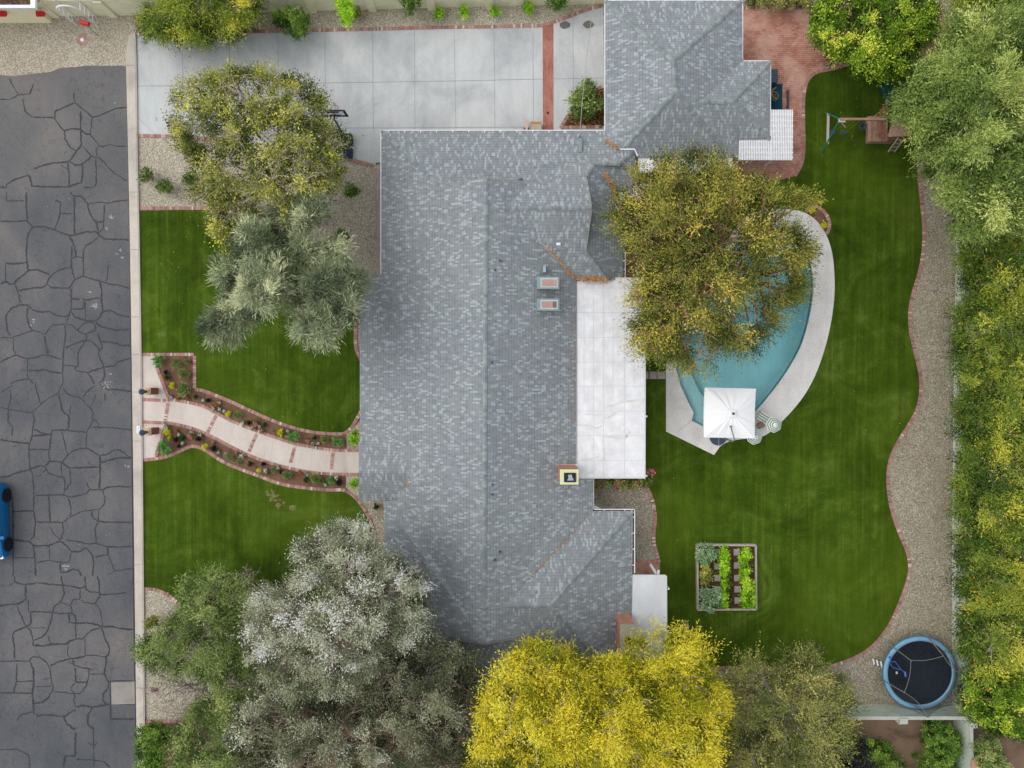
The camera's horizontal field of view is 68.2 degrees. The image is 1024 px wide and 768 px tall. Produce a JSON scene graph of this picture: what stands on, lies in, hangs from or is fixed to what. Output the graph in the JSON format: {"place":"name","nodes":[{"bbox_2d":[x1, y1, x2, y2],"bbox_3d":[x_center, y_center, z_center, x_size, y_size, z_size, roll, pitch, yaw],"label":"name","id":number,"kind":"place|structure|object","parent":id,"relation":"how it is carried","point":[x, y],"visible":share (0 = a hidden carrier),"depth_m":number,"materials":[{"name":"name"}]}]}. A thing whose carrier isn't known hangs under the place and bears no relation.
{"place":"outdoors","nodes":[
{"label":"outdoors","id":0,"kind":"place"},
{"bbox_2d":[0,15,133,75],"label":"gravel verge","id":1,"kind":"structure","parent":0,"point":[29,48],"depth_m":41.67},
{"bbox_2d":[55,0,97,25],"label":"garden arbor","id":2,"kind":"object","parent":1,"relation":"on","point":[59,11],"visible":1,"depth_m":40.48,"materials":[{"name":"white paint"}]},
{"bbox_2d":[0,66,135,767],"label":"road","id":3,"kind":"structure","parent":0,"point":[28,144],"depth_m":42.03,"materials":[{"name":"asphalt"}]},
{"bbox_2d":[0,482,12,559],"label":"parked car","id":4,"kind":"object","parent":3,"relation":"on","point":[6,543],"visible":1,"depth_m":41.59,"materials":[{"name":"blue paint"}]},
{"bbox_2d":[0,79,136,767],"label":"crack sealing","id":5,"kind":"object","parent":3,"relation":"on","point":[61,476],"visible":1,"depth_m":42.05,"materials":[{"name":"asphalt"}]},
{"bbox_2d":[111,682,134,704],"bbox_3d":[-21.760,17.285,42.290,1.332,0.001,1.296,0,91,0],"label":"concrete patch","id":6,"kind":"object","parent":3,"relation":"on","point":[122,692],"visible":1,"depth_m":42.29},
{"bbox_2d":[140,650,252,739],"bbox_3d":[-16.502,16.605,40.888,5.537,2.816,4.591,-37,91,1],"label":"dead tree","id":7,"kind":"object","parent":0,"point":[185,684],"visible":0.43,"depth_m":40.67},
{"bbox_2d":[145,591,259,719],"bbox_3d":[-17.335,15.002,42.261,6.541,0.001,7.848,0,91,0],"label":"gravel corner","id":8,"kind":"object","parent":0,"point":[158,604],"visible":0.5,"depth_m":42.29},
{"bbox_2d":[141,614,159,630],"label":"shrub","id":9,"kind":"object","parent":8,"relation":"on","point":[150,620],"visible":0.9,"depth_m":41.36,"materials":[{"name":"green plant"}]},
{"bbox_2d":[144,587,180,605],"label":"brick edging","id":10,"kind":"object","parent":8,"relation":"on","point":[159,591],"visible":0.77,"depth_m":42.16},
{"bbox_2d":[124,559,267,694],"bbox_3d":[-16.481,12.506,38.871,8.480,6.732,7.571,0,91,0],"label":"palo verde","id":11,"kind":"object","parent":8,"relation":"on","point":[196,591],"visible":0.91,"depth_m":37.66,"materials":[{"name":"green plant"}]},
{"bbox_2d":[163,674,280,767],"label":"palo verde","id":12,"kind":"object","parent":8,"relation":"on","point":[224,700],"visible":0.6,"depth_m":38.31,"materials":[{"name":"green plant"}]},
{"bbox_2d":[223,563,275,622],"bbox_3d":[-14.123,11.360,41.219,2.906,1.971,3.494,0,91,0],"label":"dead tree","id":13,"kind":"object","parent":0,"point":[252,578],"visible":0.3,"depth_m":40.86,"materials":[{"name":"grey plant"}]},
{"bbox_2d":[140,210,359,434],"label":"lawn","id":14,"kind":"structure","parent":0,"point":[270,371],"depth_m":41.95,"materials":[{"name":"green plant"}]},
{"bbox_2d":[192,188,379,357],"bbox_3d":[-10.551,-5.368,37.463,8.534,8.920,8.366,0,91,0],"label":"willow acacia","id":15,"kind":"object","parent":14,"relation":"on","point":[333,280],"visible":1,"depth_m":34.85,"materials":[{"name":"green plant"}]},
{"bbox_2d":[142,356,358,473],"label":"front walk","id":16,"kind":"structure","parent":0,"point":[264,446],"depth_m":42.03,"materials":[{"name":"concrete"}]},
{"bbox_2d":[139,427,158,435],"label":"lamp pillar","id":17,"kind":"structure","parent":16,"relation":"on","point":[151,431],"depth_m":41.01,"materials":[{"name":"brick"}]},
{"bbox_2d":[143,368,358,475],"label":"walk bricks","id":18,"kind":"object","parent":16,"relation":"on","point":[332,450],"visible":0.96,"depth_m":42.01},
{"bbox_2d":[138,136,375,352],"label":"gravel bed","id":19,"kind":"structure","parent":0,"point":[161,158],"depth_m":41.82,"materials":[{"name":"gravel"}]},
{"bbox_2d":[136,166,154,183],"bbox_3d":[-19.930,-11.371,41.324,0.985,0.973,1.127,0,91,0],"label":"young shrub","id":20,"kind":"object","parent":19,"relation":"on","point":[148,172],"visible":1,"depth_m":41.16,"materials":[{"name":"green plant"}]},
{"bbox_2d":[155,176,174,196],"bbox_3d":[-18.926,-10.763,41.320,1.117,1.002,1.053,-22,91,0],"label":"young shrub","id":21,"kind":"object","parent":19,"relation":"on","point":[164,185],"visible":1,"depth_m":41.11,"materials":[{"name":"green plant"}]},
{"bbox_2d":[138,134,218,141],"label":"brick edging","id":22,"kind":"object","parent":19,"relation":"on","point":[153,135],"visible":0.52,"depth_m":41.72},
{"bbox_2d":[139,206,233,213],"bbox_3d":[-17.970,-9.690,41.817,5.293,0.066,0.344,3,91,0],"label":"brick edging","id":23,"kind":"object","parent":19,"relation":"on","point":[167,208],"visible":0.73,"depth_m":41.79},
{"bbox_2d":[181,164,201,186],"bbox_3d":[-17.429,-11.390,41.234,1.092,1.150,1.475,0,91,0],"label":"young shrub","id":24,"kind":"object","parent":19,"relation":"on","point":[185,178],"visible":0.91,"depth_m":40.97,"materials":[{"name":"green plant"}]},
{"bbox_2d":[156,55,363,253],"bbox_3d":[-12.675,-11.974,37.501,9.716,8.613,10.602,-30,91,0],"label":"ash tree","id":25,"kind":"object","parent":19,"relation":"on","point":[253,120],"visible":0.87,"depth_m":35.81,"materials":[{"name":"green plant"}]},
{"bbox_2d":[341,180,361,200],"bbox_3d":[-8.764,-10.481,41.079,1.204,1.490,1.052,40,91,-1],"label":"box shrub","id":26,"kind":"object","parent":19,"relation":"on","point":[352,192],"visible":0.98,"depth_m":40.77,"materials":[{"name":"green plant"}]},
{"bbox_2d":[144,448,375,617],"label":"lawn","id":27,"kind":"structure","parent":0,"point":[200,505],"depth_m":42.12,"materials":[{"name":"green plant"}]},
{"bbox_2d":[230,510,443,710],"bbox_3d":[-8.621,10.912,36.145,11.013,12.120,8.108,-44,91,1],"label":"silver eucalyptus","id":28,"kind":"object","parent":27,"relation":"on","point":[360,586],"visible":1,"depth_m":33.17,"materials":[{"name":"beige plant"}]},
{"bbox_2d":[143,456,383,679],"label":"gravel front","id":29,"kind":"structure","parent":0,"point":[377,517],"depth_m":42.16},
{"bbox_2d":[156,424,347,492],"bbox_3d":[-13.826,4.310,42.069,11.894,0.001,2.111,11,91,0],"label":"planting bed","id":30,"kind":"object","parent":29,"relation":"on","point":[296,478],"visible":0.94,"depth_m":42.07,"materials":[{"name":"soil"}]},
{"bbox_2d":[156,438,171,455],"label":"sage plant","id":31,"kind":"object","parent":30,"relation":"on","point":[164,446],"visible":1,"depth_m":41.45,"materials":[{"name":"green plant"}]},
{"bbox_2d":[346,476,365,501],"bbox_3d":[-8.687,5.805,42.092,1.111,0.001,1.591,0,91,0],"label":"gravel patch","id":32,"kind":"object","parent":30,"relation":"on","point":[355,491],"visible":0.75,"depth_m":42.09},
{"bbox_2d":[144,445,376,539],"bbox_3d":[-13.655,5.504,42.083,13.798,0.066,2.278,19,91,0],"label":"brick edging","id":33,"kind":"object","parent":29,"relation":"on","point":[213,455],"visible":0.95,"depth_m":42.05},
{"bbox_2d":[242,664,286,713],"bbox_3d":[-13.450,16.438,41.205,2.812,2.177,2.777,37,91,-1],"label":"dead tree","id":34,"kind":"object","parent":29,"relation":"on","point":[250,683],"visible":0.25,"depth_m":41.15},
{"bbox_2d":[136,7,603,164],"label":"driveway","id":35,"kind":"structure","parent":0,"point":[482,78],"depth_m":41.69,"materials":[{"name":"concrete"}]},
{"bbox_2d":[320,105,352,158],"bbox_3d":[-9.059,-13.376,39.863,1.320,3.820,1.900,0,91,0],"label":"basketball hoop","id":36,"kind":"object","parent":35,"relation":"on","point":[349,153],"visible":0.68,"depth_m":41.47,"materials":[{"name":"black plastic"}]},
{"bbox_2d":[543,24,552,129],"bbox_3d":[1.985,-16.924,41.685,0.611,0.001,6.024,0,91,0],"label":"driveway band","id":37,"kind":"object","parent":35,"relation":"on","point":[548,73],"visible":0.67,"depth_m":41.69,"materials":[{"name":"brick"}]},
{"bbox_2d":[563,88,603,125],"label":"planter soil","id":38,"kind":"structure","parent":35,"relation":"on","point":[599,119],"depth_m":41.72,"materials":[{"name":"brown soil"}]},
{"bbox_2d":[563,76,603,121],"bbox_3d":[3.877,-15.260,40.676,2.372,2.424,2.396,0,91,0],"label":"climbing plant","id":39,"kind":"object","parent":38,"relation":"on","point":[590,105],"visible":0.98,"depth_m":40.29,"materials":[{"name":"green plant"}]},
{"bbox_2d":[376,163,379,273],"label":"side path","id":40,"kind":"structure","parent":0,"point":[378,218],"depth_m":41.83,"materials":[{"name":"concrete"}]},
{"bbox_2d":[132,0,1023,767],"bbox_3d":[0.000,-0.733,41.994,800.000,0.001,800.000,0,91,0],"label":"ground","id":41,"kind":"structure","parent":0,"point":[904,738],"depth_m":42.35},
{"bbox_2d":[0,0,51,22],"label":"neighbouring house","id":42,"kind":"structure","parent":41,"relation":"on","point":[20,11],"depth_m":40.33,"materials":[{"name":"beige paint"}]},
{"bbox_2d":[126,32,145,767],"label":"kerb","id":43,"kind":"structure","parent":41,"relation":"on","point":[134,249],"depth_m":41.88,"materials":[{"name":"concrete"}]},
{"bbox_2d":[131,718,174,767],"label":"oleander shrub","id":44,"kind":"object","parent":41,"relation":"on","point":[151,757],"visible":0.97,"depth_m":40.20,"materials":[{"name":"green plant"}]},
{"bbox_2d":[142,353,193,355],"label":"brick edging","id":45,"kind":"object","parent":41,"relation":"on","point":[169,354],"visible":0.99,"depth_m":41.93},
{"bbox_2d":[157,354,359,449],"bbox_3d":[-14.351,1.052,42.013,13.474,0.001,3.013,19,91,0],"label":"planting bed","id":46,"kind":"object","parent":41,"relation":"on","point":[176,379],"visible":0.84,"depth_m":42.01,"materials":[{"name":"soil"}]},
{"bbox_2d":[346,421,359,448],"bbox_3d":[-8.689,2.767,42.039,1.036,0.001,2.088,0,91,0],"label":"gravel patch","id":47,"kind":"object","parent":46,"relation":"on","point":[357,427],"visible":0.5,"depth_m":42.04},
{"bbox_2d":[345,428,359,448],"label":"viburnum shrub","id":48,"kind":"object","parent":47,"relation":"on","point":[354,439],"visible":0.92,"depth_m":41.07,"materials":[{"name":"green plant"}]},
{"bbox_2d":[195,388,359,435],"bbox_3d":[-13.078,1.665,42.015,9.377,0.066,1.626,8,91,0],"label":"brick edging","id":49,"kind":"object","parent":41,"relation":"on","point":[348,430],"visible":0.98,"depth_m":41.99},
{"bbox_2d":[218,628,487,767],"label":"grey eucalyptus","id":50,"kind":"object","parent":41,"relation":"on","point":[325,728],"visible":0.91,"depth_m":35.26,"materials":[{"name":"beige plant"}]},
{"bbox_2d":[134,4,603,31],"bbox_3d":[-7.854,-20.394,41.642,25.957,0.001,2.595,0,91,0],"label":"gravel bed","id":51,"kind":"object","parent":41,"relation":"on","point":[480,16],"visible":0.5,"depth_m":41.65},
{"bbox_2d":[122,0,268,59],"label":"tecoma shrub","id":52,"kind":"object","parent":51,"relation":"on","point":[183,23],"visible":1,"depth_m":38.79,"materials":[{"name":"green plant"}]},
{"bbox_2d":[269,4,313,41],"bbox_3d":[-11.670,-19.498,40.457,3.001,2.462,1.956,42,91,-1],"label":"ficus shrub","id":53,"kind":"object","parent":51,"relation":"on","point":[283,18],"visible":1,"depth_m":40.13,"materials":[{"name":"green plant"}]},
{"bbox_2d":[37,0,603,17],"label":"block wall","id":54,"kind":"structure","parent":51,"relation":"on","point":[113,8],"depth_m":40.98,"materials":[{"name":"yellow paint"}]},
{"bbox_2d":[331,0,355,30],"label":"bamboo shrub","id":55,"kind":"object","parent":51,"relation":"on","point":[347,14],"visible":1,"depth_m":39.31,"materials":[{"name":"green plant"}]},
{"bbox_2d":[136,4,602,34],"bbox_3d":[-7.832,-19.618,41.644,25.771,0.066,1.084,-3,91,0],"label":"brick edging","id":56,"kind":"object","parent":51,"relation":"on","point":[440,27],"visible":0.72,"depth_m":41.61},
{"bbox_2d":[398,0,422,18],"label":"round shrub","id":57,"kind":"object","parent":51,"relation":"on","point":[410,4],"visible":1,"depth_m":40.16,"materials":[{"name":"green plant"}]},
{"bbox_2d":[544,0,571,12],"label":"round shrub","id":58,"kind":"object","parent":51,"relation":"on","point":[557,4],"visible":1,"depth_m":40.06,"materials":[{"name":"green plant"}]},
{"bbox_2d":[359,130,668,694],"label":"house","id":59,"kind":"structure","parent":41,"relation":"on","point":[485,445],"depth_m":38.45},
{"bbox_2d":[402,139,618,672],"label":"roof leaf litter","id":60,"kind":"object","parent":59,"relation":"on","point":[591,279],"visible":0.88,"depth_m":38.72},
{"bbox_2d":[604,0,771,173],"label":"garage","id":61,"kind":"structure","parent":41,"relation":"on","point":[679,72],"depth_m":38.67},
{"bbox_2d":[680,226,812,425],"bbox_3d":[13.101,-2.986,42.767,6.020,1.744,11.779,30,91,0],"label":"pool basin","id":62,"kind":"object","parent":41,"relation":"in","point":[764,376],"visible":0.38,"depth_m":43.20,"materials":[{"name":"liquid"}]},
{"bbox_2d":[676,362,703,423],"bbox_3d":[9.940,0.965,42.833,1.743,0.780,5.934,-29,91,0],"label":"pool shelf","id":63,"kind":"object","parent":62,"relation":"in","point":[690,389],"visible":0.27,"depth_m":42.44,"materials":[{"name":"liquid"}]},
{"bbox_2d":[719,704,969,723],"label":"block wall","id":64,"kind":"structure","parent":41,"relation":"on","point":[899,714],"depth_m":41.15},
{"bbox_2d":[821,732,877,767],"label":"dry brush","id":65,"kind":"object","parent":41,"relation":"on","point":[856,760],"visible":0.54,"depth_m":40.98,"materials":[{"name":"green plant"}]},
{"bbox_2d":[861,736,896,766],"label":"shrub","id":66,"kind":"object","parent":41,"relation":"on","point":[884,750],"visible":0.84,"depth_m":41.61,"materials":[{"name":"green plant"}]},
{"bbox_2d":[870,749,945,767],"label":"weed patch","id":67,"kind":"object","parent":41,"relation":"on","point":[894,763],"visible":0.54,"depth_m":41.78,"materials":[{"name":"green plant"}]},
{"bbox_2d":[919,720,943,753],"bbox_3d":[23.509,19.649,41.986,1.911,2.532,2.776,-27,91,0],"label":"weed patch","id":68,"kind":"object","parent":41,"relation":"on","point":[925,727],"visible":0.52,"depth_m":41.73,"materials":[{"name":"green plant"}]},
{"bbox_2d":[923,720,963,767],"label":"vine shrub","id":69,"kind":"object","parent":41,"relation":"on","point":[948,754],"visible":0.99,"depth_m":40.86,"materials":[{"name":"green plant"}]},
{"bbox_2d":[954,687,971,717],"bbox_3d":[24.198,16.966,40.785,1.956,3.044,1.766,16,91,0],"label":"tangle shrub","id":70,"kind":"object","parent":41,"relation":"on","point":[958,699],"visible":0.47,"depth_m":40.20,"materials":[{"name":"green plant"}]},
{"bbox_2d":[952,124,974,717],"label":"block wall","id":71,"kind":"structure","parent":41,"relation":"on","point":[959,665],"depth_m":41.78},
{"bbox_2d":[953,719,977,767],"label":"block wall","id":72,"kind":"structure","parent":41,"relation":"on","point":[963,728],"depth_m":41.19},
{"bbox_2d":[931,279,1023,398],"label":"tecoma shrub","id":73,"kind":"object","parent":41,"relation":"on","point":[1001,334],"visible":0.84,"depth_m":38.18,"materials":[{"name":"green plant"}]},
{"bbox_2d":[935,505,1023,621],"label":"tecoma shrub","id":74,"kind":"object","parent":41,"relation":"on","point":[975,557],"visible":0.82,"depth_m":38.28,"materials":[{"name":"green plant"}]},
{"bbox_2d":[939,350,1023,468],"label":"tecoma shrub","id":75,"kind":"object","parent":41,"relation":"on","point":[1005,420],"visible":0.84,"depth_m":37.95,"materials":[{"name":"green plant"}]},
{"bbox_2d":[940,431,1023,549],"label":"tecoma shrub","id":76,"kind":"object","parent":41,"relation":"on","point":[1008,497],"visible":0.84,"depth_m":38.13,"materials":[{"name":"green plant"}]},
{"bbox_2d":[941,575,1023,694],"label":"tecoma shrub","id":77,"kind":"object","parent":41,"relation":"on","point":[970,643],"visible":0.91,"depth_m":38.30,"materials":[{"name":"green plant"}]},
{"bbox_2d":[943,0,1023,20],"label":"tecoma shrub","id":78,"kind":"object","parent":41,"relation":"on","point":[969,2],"visible":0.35,"depth_m":38.38,"materials":[{"name":"green plant"}]},
{"bbox_2d":[944,216,1023,326],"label":"tecoma shrub","id":79,"kind":"object","parent":41,"relation":"on","point":[972,277],"visible":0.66,"depth_m":37.94,"materials":[{"name":"green plant"}]},
{"bbox_2d":[953,668,1023,744],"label":"citrus tree","id":80,"kind":"object","parent":41,"relation":"on","point":[1002,705],"visible":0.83,"depth_m":38.92,"materials":[{"name":"green plant"}]},
{"bbox_2d":[966,734,1013,767],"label":"rosemary shrub","id":81,"kind":"object","parent":41,"relation":"on","point":[994,759],"visible":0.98,"depth_m":40.44,"materials":[{"name":"green plant"}]},
{"bbox_2d":[974,183,1023,445],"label":"grass strip","id":82,"kind":"object","parent":41,"relation":"on","point":[1005,319],"depth_m":41.92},
{"bbox_2d":[632,560,658,573],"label":"brick patio","id":83,"kind":"structure","parent":0,"point":[642,567],"depth_m":42.15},
{"bbox_2d":[585,0,955,704],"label":"gravel yard","id":84,"kind":"structure","parent":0,"point":[921,468],"depth_m":42.11,"materials":[{"name":"gravel"}]},
{"bbox_2d":[455,614,740,767],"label":"yellow ash","id":85,"kind":"object","parent":84,"relation":"on","point":[548,722],"visible":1,"depth_m":33.49,"materials":[{"name":"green plant"}]},
{"bbox_2d":[600,476,652,491],"bbox_3d":[6.222,5.314,40.894,2.982,2.432,1.166,0,91,0],"label":"bougainvillea","id":86,"kind":"object","parent":84,"relation":"on","point":[632,483],"visible":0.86,"depth_m":40.29,"materials":[{"name":"green plant"}]},
{"bbox_2d":[644,484,660,562],"bbox_3d":[7.873,7.659,42.120,0.557,0.066,4.715,-11,91,0],"label":"brick edging","id":87,"kind":"object","parent":84,"relation":"on","point":[655,524],"visible":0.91,"depth_m":42.10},
{"bbox_2d":[744,0,815,11],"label":"ground cover","id":88,"kind":"object","parent":84,"relation":"on","point":[777,4],"visible":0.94,"depth_m":40.95,"materials":[{"name":"green plant"}]},
{"bbox_2d":[707,629,875,767],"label":"mesquite tree","id":89,"kind":"object","parent":84,"relation":"on","point":[807,719],"visible":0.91,"depth_m":37.51,"materials":[{"name":"green plant"}]},
{"bbox_2d":[794,54,901,176],"bbox_3d":[18.139,-15.777,41.711,9.194,0.066,4.077,-36,91,1],"label":"brick edging","id":90,"kind":"object","parent":84,"relation":"on","point":[803,112],"visible":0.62,"depth_m":41.69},
{"bbox_2d":[821,151,925,668],"bbox_3d":[21.778,1.856,42.019,3.966,0.066,29.351,10,91,0],"label":"brick edging","id":91,"kind":"object","parent":84,"relation":"on","point":[875,643],"visible":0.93,"depth_m":42.00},
{"bbox_2d":[876,631,965,717],"bbox_3d":[22.360,15.846,41.026,4.081,2.513,4.081,0,91,0],"label":"trampoline","id":92,"kind":"object","parent":84,"relation":"on","point":[919,672],"visible":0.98,"depth_m":41.48,"materials":[{"name":"fabric"}]},
{"bbox_2d":[877,0,1023,256],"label":"lime acacia","id":93,"kind":"object","parent":84,"relation":"on","point":[954,95],"visible":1,"depth_m":34.22,"materials":[{"name":"green plant"}]},
{"bbox_2d":[643,58,924,668],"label":"lawn","id":94,"kind":"structure","parent":0,"point":[840,596],"depth_m":42.06,"materials":[{"name":"green plant"}]},
{"bbox_2d":[592,135,832,391],"bbox_3d":[9.550,-6.053,36.925,11.663,9.973,12.837,0,91,0],"label":"elm tree","id":95,"kind":"object","parent":94,"relation":"on","point":[681,229],"visible":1,"depth_m":35.19,"materials":[{"name":"green plant"}]},
{"bbox_2d":[696,543,756,610],"bbox_3d":[11.922,10.722,42.044,3.374,0.300,3.719,0,91,0],"label":"garden bed","id":96,"kind":"object","parent":94,"relation":"on","point":[736,585],"visible":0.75,"depth_m":42.01,"materials":[{"name":"soil"}]},
{"bbox_2d":[695,542,716,565],"bbox_3d":[10.597,9.444,41.929,1.610,2.373,1.663,39,91,-1],"label":"vegetable row","id":97,"kind":"object","parent":96,"relation":"in","point":[703,553],"visible":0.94,"depth_m":41.22,"materials":[{"name":"green plant"}]},
{"bbox_2d":[699,562,715,586],"bbox_3d":[10.793,10.558,42.119,1.683,2.238,1.417,39,91,-1],"label":"vegetable row","id":98,"kind":"object","parent":96,"relation":"in","point":[705,577],"visible":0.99,"depth_m":41.62,"materials":[{"name":"green plant"}]},
{"bbox_2d":[696,586,723,615],"bbox_3d":[10.969,11.911,41.961,1.652,2.411,2.199,-25,91,0],"label":"vegetable row","id":99,"kind":"object","parent":96,"relation":"in","point":[711,596],"visible":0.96,"depth_m":41.27,"materials":[{"name":"green plant"}]},
{"bbox_2d":[717,545,731,602],"bbox_3d":[11.806,10.541,41.942,1.255,2.398,3.494,0,91,0],"label":"vegetable row","id":100,"kind":"object","parent":96,"relation":"in","point":[724,558],"visible":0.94,"depth_m":41.39,"materials":[{"name":"green plant"}]},
{"bbox_2d":[737,544,754,610],"bbox_3d":[12.972,10.692,41.832,1.344,2.519,3.895,0,91,0],"label":"vegetable row","id":101,"kind":"object","parent":96,"relation":"on","point":[744,558],"visible":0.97,"depth_m":41.43,"materials":[{"name":"green plant"}]},
{"bbox_2d":[666,209,834,454],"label":"pool deck","id":102,"kind":"structure","parent":94,"relation":"on","point":[784,398],"depth_m":41.93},
{"bbox_2d":[703,387,755,444],"bbox_3d":[11.413,1.800,40.503,2.710,2.950,3.266,0,91,0],"label":"cantilever umbrella","id":103,"kind":"object","parent":102,"relation":"on","point":[728,412],"visible":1,"depth_m":39.50,"materials":[{"name":"white fabric"}]},
{"bbox_2d":[766,417,780,432],"bbox_3d":[13.997,2.185,41.009,0.836,1.970,0.833,0,91,0],"label":"striped parasol","id":104,"kind":"object","parent":102,"relation":"on","point":[773,424],"visible":1,"depth_m":40.32,"materials":[{"name":"white fabric"}]},
{"bbox_2d":[808,209,826,230],"bbox_3d":[17.043,-9.124,41.817,0.634,0.001,1.440,-36,91,1],"label":"planting bed","id":105,"kind":"object","parent":94,"relation":"on","point":[819,216],"visible":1,"depth_m":41.82,"materials":[{"name":"soil"}]},
{"bbox_2d":[805,204,830,234],"bbox_3d":[17.078,-9.191,41.826,0.875,0.066,1.887,-41,91,1],"label":"brick edging","id":106,"kind":"object","parent":94,"relation":"on","point":[823,211],"visible":0.86,"depth_m":41.79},
{"bbox_2d":[821,82,910,152],"bbox_3d":[19.391,-14.615,40.528,4.681,2.482,3.812,0,91,0],"label":"playset","id":107,"kind":"object","parent":94,"relation":"on","point":[877,126],"visible":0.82,"depth_m":40.63,"materials":[{"name":"brown wood"}]},
{"bbox_2d":[623,7,945,277],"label":"brick patio","id":108,"kind":"structure","parent":0,"point":[779,40],"depth_m":41.66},
{"bbox_2d":[733,110,792,165],"bbox_3d":[13.188,-12.942,40.493,2.854,2.575,2.606,0,91,0],"label":"pergola","id":109,"kind":"object","parent":108,"relation":"on","point":[770,153],"visible":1,"depth_m":39.22,"materials":[{"name":"white paint"}]},
{"bbox_2d":[771,84,781,109],"bbox_3d":[14.516,-15.840,41.709,0.808,0.042,1.397,0,91,0],"label":"outdoor rug","id":110,"kind":"object","parent":108,"relation":"on","point":[777,105],"visible":0.54,"depth_m":41.69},
{"bbox_2d":[803,0,944,89],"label":"citrus tree","id":111,"kind":"object","parent":108,"relation":"on","point":[901,19],"visible":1,"depth_m":37.74,"materials":[{"name":"green plant"}]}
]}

